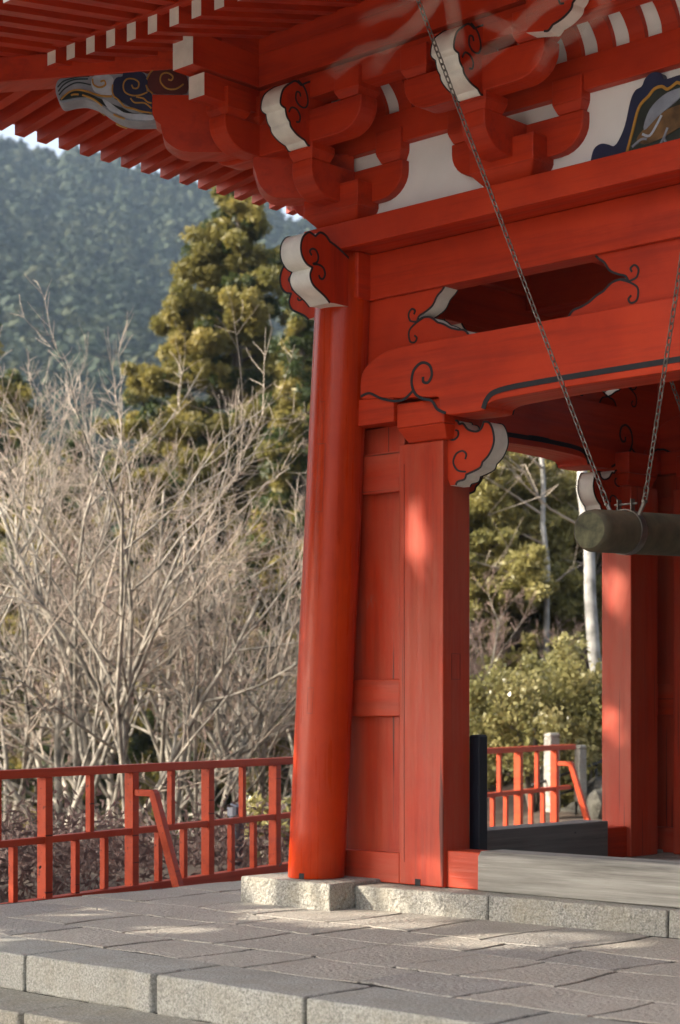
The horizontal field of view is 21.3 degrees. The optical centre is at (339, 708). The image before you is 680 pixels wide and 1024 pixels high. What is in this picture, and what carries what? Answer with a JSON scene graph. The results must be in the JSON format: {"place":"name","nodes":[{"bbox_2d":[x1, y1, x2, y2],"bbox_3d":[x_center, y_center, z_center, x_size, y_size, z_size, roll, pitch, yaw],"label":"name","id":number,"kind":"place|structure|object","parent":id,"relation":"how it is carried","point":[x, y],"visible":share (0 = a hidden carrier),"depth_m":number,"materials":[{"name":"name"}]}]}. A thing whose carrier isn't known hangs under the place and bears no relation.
{"place":"outdoors","nodes":[
{"label":"outdoors","id":0,"kind":"place"},
{"bbox_2d":[0,124,302,220],"label":"sky","id":1,"kind":"structure","parent":0,"point":[31,139],"materials":[{"name":"white"}]},
{"bbox_2d":[0,213,601,902],"bbox_3d":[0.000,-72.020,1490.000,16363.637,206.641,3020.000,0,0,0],"label":"ground","id":2,"kind":"structure","parent":0,"point":[564,817],"depth_m":22.32,"materials":[{"name":"brown soil"}]},
{"bbox_2d":[0,293,36,766],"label":"conifer","id":3,"kind":"object","parent":2,"relation":"on","point":[5,384],"visible":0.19,"depth_m":37.92,"materials":[{"name":"green plant"}]},
{"bbox_2d":[0,368,86,789],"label":"conifer","id":4,"kind":"object","parent":2,"relation":"on","point":[22,387],"visible":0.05,"depth_m":45.75,"materials":[{"name":"green plant"}]},
{"bbox_2d":[1,430,155,818],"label":"conifer","id":5,"kind":"object","parent":2,"relation":"on","point":[71,443],"visible":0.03,"depth_m":43.69,"materials":[{"name":"green plant"}]},
{"bbox_2d":[0,483,166,845],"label":"conifer","id":6,"kind":"object","parent":2,"relation":"on","point":[46,750],"visible":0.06,"depth_m":35.54,"materials":[{"name":"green plant"}]},
{"bbox_2d":[0,327,206,838],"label":"bare tree","id":7,"kind":"object","parent":2,"relation":"on","point":[26,758],"visible":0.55,"depth_m":25.20,"materials":[{"name":"beige plant"}]},
{"bbox_2d":[87,387,180,772],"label":"conifer","id":8,"kind":"object","parent":2,"relation":"on","point":[133,397],"visible":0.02,"depth_m":47.73,"materials":[{"name":"green plant"}]},
{"bbox_2d":[0,390,297,860],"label":"bare tree","id":9,"kind":"object","parent":2,"relation":"on","point":[184,802],"visible":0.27,"depth_m":30.71,"materials":[{"name":"brown plant"}]},
{"bbox_2d":[0,443,303,852],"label":"bare tree","id":10,"kind":"object","parent":2,"relation":"on","point":[260,779],"visible":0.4,"depth_m":24.30,"materials":[{"name":"brown plant"}]},
{"bbox_2d":[0,422,303,859],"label":"bare tree","id":11,"kind":"object","parent":2,"relation":"on","point":[162,752],"visible":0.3,"depth_m":27.34,"materials":[{"name":"brown plant"}]},
{"bbox_2d":[0,276,308,863],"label":"bare tree","id":12,"kind":"object","parent":2,"relation":"on","point":[121,737],"visible":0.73,"depth_m":23.19,"materials":[{"name":"beige plant"}]},
{"bbox_2d":[0,307,308,864],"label":"bare tree","id":13,"kind":"object","parent":2,"relation":"on","point":[80,784],"visible":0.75,"depth_m":23.23,"materials":[{"name":"beige plant"}]},
{"bbox_2d":[0,135,316,584],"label":"mountain forest","id":14,"kind":"object","parent":2,"relation":"on","point":[97,240],"visible":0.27,"depth_m":419.79,"materials":[{"name":"green plant"}]},
{"bbox_2d":[78,186,310,814],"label":"conifer","id":15,"kind":"object","parent":2,"relation":"on","point":[231,257],"visible":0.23,"depth_m":40.22,"materials":[{"name":"green plant"}]},
{"bbox_2d":[123,431,293,848],"bbox_3d":[-2.955,-0.806,39.830,4.622,10.718,5.282,0,0,0],"label":"conifer","id":16,"kind":"object","parent":2,"relation":"on","point":[133,746],"visible":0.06,"depth_m":39.45,"materials":[{"name":"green plant"}]},
{"bbox_2d":[153,493,300,860],"bbox_3d":[-1.357,0.150,35.969,4.819,8.934,4.854,0,0,0],"label":"conifer","id":17,"kind":"object","parent":2,"relation":"on","point":[274,499],"visible":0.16,"depth_m":35.37,"materials":[{"name":"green plant"}]},
{"bbox_2d":[227,803,243,865],"bbox_3d":[-1.007,1.585,17.600,0.180,1.330,0.180,0,0,0],"label":"lamp post","id":18,"kind":"object","parent":2,"relation":"on","point":[232,812],"visible":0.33,"depth_m":17.53,"materials":[{"name":"metal"}]},
{"bbox_2d":[45,490,469,851],"bbox_3d":[-0.988,0.405,28.742,6.941,8.328,6.332,0,0,0],"label":"bare tree","id":19,"kind":"object","parent":2,"relation":"on","point":[169,744],"visible":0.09,"depth_m":28.33,"materials":[{"name":"brown plant"}]},
{"bbox_2d":[244,791,290,862],"bbox_3d":[-0.597,1.887,19.018,1.156,2.038,1.192,0,0,0],"label":"shrub","id":20,"kind":"object","parent":2,"relation":"on","point":[250,799],"visible":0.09,"depth_m":18.99,"materials":[{"name":"green plant"}]},
{"bbox_2d":[226,293,313,838],"bbox_3d":[-0.772,-1.990,35.995,3.208,12.616,3.017,0,0,0],"label":"conifer","id":21,"kind":"object","parent":2,"relation":"on","point":[300,333],"visible":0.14,"depth_m":35.74,"materials":[{"name":"green plant"}]},
{"bbox_2d":[255,403,299,440],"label":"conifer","id":22,"kind":"object","parent":2,"relation":"on","point":[261,437],"depth_m":43.75,"materials":[{"name":"green plant"}]},
{"bbox_2d":[0,744,590,903],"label":"railing","id":23,"kind":"object","parent":2,"relation":"on","point":[45,839],"visible":0.49,"depth_m":14.40,"materials":[{"name":"red paint"}]},
{"bbox_2d":[0,632,601,902],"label":"undergrowth","id":24,"kind":"object","parent":2,"relation":"on","point":[89,851],"visible":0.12,"depth_m":16.18,"materials":[{"name":"brown plant"}]},
{"bbox_2d":[0,934,636,1023],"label":"stone steps","id":25,"kind":"structure","parent":2,"relation":"on","point":[109,986],"depth_m":8.73,"materials":[{"name":"stone"}]},
{"bbox_2d":[469,700,574,788],"bbox_3d":[2.561,0.691,25.870,1.810,1.634,1.742,0,0,-31],"label":"shrub","id":26,"kind":"object","parent":2,"relation":"on","point":[492,778],"visible":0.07,"depth_m":25.60,"materials":[{"name":"green plant"}]},
{"bbox_2d":[469,451,583,739],"bbox_3d":[2.313,-1.481,28.460,3.022,5.950,3.332,0,0,-39],"label":"conifer","id":27,"kind":"object","parent":2,"relation":"on","point":[485,497],"visible":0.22,"depth_m":27.86,"materials":[{"name":"green plant"}]},
{"bbox_2d":[469,452,601,652],"bbox_3d":[2.541,-2.201,30.191,4.384,6.584,4.102,0,0,25],"label":"conifer","id":28,"kind":"object","parent":2,"relation":"on","point":[566,487],"visible":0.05,"depth_m":29.05,"materials":[{"name":"green plant"}]},
{"bbox_2d":[469,563,601,737],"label":"bare tree","id":29,"kind":"object","parent":2,"relation":"on","point":[473,666],"visible":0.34,"depth_m":26.42,"materials":[{"name":"brown plant"}]},
{"bbox_2d":[469,453,601,661],"bbox_3d":[3.056,-3.273,28.359,2.584,7.456,3.087,0,0,36],"label":"bare tree","id":30,"kind":"object","parent":2,"relation":"on","point":[546,620],"visible":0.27,"depth_m":28.14,"materials":[{"name":"grey plant"}]},
{"bbox_2d":[469,631,601,811],"bbox_3d":[2.525,0.189,23.542,2.670,2.368,2.723,0,0,0],"label":"shrub","id":31,"kind":"object","parent":2,"relation":"on","point":[574,719],"visible":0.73,"depth_m":22.88,"materials":[{"name":"green plant"}]},
{"bbox_2d":[486,470,601,669],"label":"conifer","id":32,"kind":"object","parent":2,"relation":"on","point":[561,540],"visible":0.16,"depth_m":28.89,"materials":[{"name":"green plant"}]},
{"bbox_2d":[488,455,601,759],"bbox_3d":[3.380,-2.941,25.580,2.734,7.407,2.560,0,0,0],"label":"pale tree","id":33,"kind":"object","parent":2,"relation":"on","point":[592,628],"visible":0.17,"depth_m":24.85,"materials":[{"name":"white plant"}]},
{"bbox_2d":[544,733,559,812],"bbox_3d":[2.605,0.783,22.250,0.158,0.978,0.158,0,0,-29],"label":"stone post","id":34,"kind":"object","parent":2,"relation":"on","point":[551,738],"visible":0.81,"depth_m":22.20,"materials":[{"name":"stone"}]},
{"bbox_2d":[540,759,568,787],"bbox_3d":[2.880,1.013,25.001,0.539,0.904,0.542,0,0,42],"label":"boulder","id":35,"kind":"object","parent":2,"relation":"on","point":[541,774],"visible":0.02,"depth_m":24.76,"materials":[{"name":"grey stone"}]},
{"bbox_2d":[521,653,601,760],"bbox_3d":[3.411,0.221,24.478,2.032,1.981,1.910,0,0,0],"label":"shrub","id":36,"kind":"object","parent":2,"relation":"on","point":[545,663],"visible":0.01,"depth_m":24.42,"materials":[{"name":"green plant"}]},
{"bbox_2d":[530,760,601,814],"bbox_3d":[2.911,1.007,22.508,1.414,0.850,0.054,0,0,-35],"label":"handrail","id":37,"kind":"object","parent":2,"relation":"on","point":[572,789],"visible":0.27,"depth_m":22.51,"materials":[{"name":"wood"}]},
{"bbox_2d":[560,801,580,812],"bbox_3d":[3.059,1.404,23.000,0.490,0.534,0.519,0,0,-40],"label":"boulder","id":38,"kind":"object","parent":2,"relation":"on","point":[570,807],"visible":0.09,"depth_m":22.91,"materials":[{"name":"grey stone"}]},
{"bbox_2d":[554,468,601,624],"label":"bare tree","id":39,"kind":"object","parent":2,"relation":"on","point":[581,551],"visible":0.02,"depth_m":30.12,"materials":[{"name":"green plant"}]},
{"bbox_2d":[557,470,601,668],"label":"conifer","id":40,"kind":"object","parent":2,"relation":"on","point":[598,580],"visible":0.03,"depth_m":30.21,"materials":[{"name":"green plant"}]},
{"bbox_2d":[560,750,601,807],"bbox_3d":[3.130,1.121,23.636,0.996,1.269,1.150,0,0,0],"label":"shrub","id":41,"kind":"object","parent":2,"relation":"on","point":[568,797],"visible":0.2,"depth_m":23.32,"materials":[{"name":"green plant"}]},
{"bbox_2d":[578,775,601,818],"bbox_3d":[3.301,1.236,22.374,0.676,0.814,0.726,0,0,0],"label":"boulder","id":42,"kind":"object","parent":2,"relation":"on","point":[593,799],"visible":0.19,"depth_m":22.15,"materials":[{"name":"grey stone"}]},
{"bbox_2d":[0,881,679,1023],"bbox_3d":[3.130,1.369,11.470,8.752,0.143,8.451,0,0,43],"label":"stone paving","id":43,"kind":"structure","parent":0,"point":[180,925],"depth_m":9.91,"materials":[{"name":"stone"}]},
{"bbox_2d":[0,0,679,938],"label":"bell pavilion","id":44,"kind":"structure","parent":43,"relation":"on","point":[436,392],"depth_m":11.74,"materials":[{"name":"wood"}]},
{"bbox_2d":[470,735,486,849],"bbox_3d":[0.909,0.660,11.888,0.085,0.980,0.085,0,0,43],"label":"square bollard","id":45,"kind":"object","parent":44,"relation":"on","point":[478,791],"visible":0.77,"depth_m":11.86,"materials":[{"name":"black metal"}]},
{"bbox_2d":[416,0,609,506],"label":"steel chain","id":46,"kind":"object","parent":44,"relation":"hanging from","point":[511,250],"visible":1,"depth_m":10.29,"materials":[{"name":"metal"}]},
{"bbox_2d":[574,498,679,555],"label":"striking log","id":47,"kind":"object","parent":46,"relation":"hanging from","point":[621,531],"visible":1,"depth_m":10.06,"materials":[{"name":"green wood"}]},
{"bbox_2d":[469,820,607,855],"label":"threshold beam","id":48,"kind":"structure","parent":44,"relation":"on","point":[585,837],"depth_m":13.33,"materials":[{"name":"black wood"}]},
{"bbox_2d":[478,849,679,907],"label":"threshold beam","id":49,"kind":"structure","parent":44,"relation":"on","point":[650,882],"depth_m":10.89,"materials":[{"name":"grey wood"}]},
{"bbox_2d":[642,255,679,502],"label":"steel chain","id":50,"kind":"object","parent":44,"relation":"hanging from","point":[661,393],"visible":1,"depth_m":9.86,"materials":[{"name":"metal"}]},
{"bbox_2d":[670,381,679,410],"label":"steel chain","id":51,"kind":"object","parent":44,"relation":"hanging from","point":[676,394],"visible":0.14,"depth_m":11.34,"materials":[{"name":"metal"}]},
{"bbox_2d":[574,745,586,800],"bbox_3d":[2.971,0.793,22.350,0.121,0.697,0.121,0,0,-29],"label":"stone post","id":52,"kind":"object","parent":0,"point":[580,760],"visible":0.73,"depth_m":22.30,"materials":[{"name":"stone"}]},
{"bbox_2d":[651,857,679,860],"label":"floor","id":53,"kind":"structure","parent":0,"point":[671,858],"depth_m":13.95,"materials":[{"name":"grey stone"}]},
{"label":"gravel court","id":54,"kind":"structure","parent":0,"visible":0},
{"bbox_2d":[331,0,607,77],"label":"bare branch tree","id":55,"kind":"object","parent":54,"relation":"on","point":[417,23],"visible":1,"depth_m":2.30,"materials":[{"name":"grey plant"}]}
]}

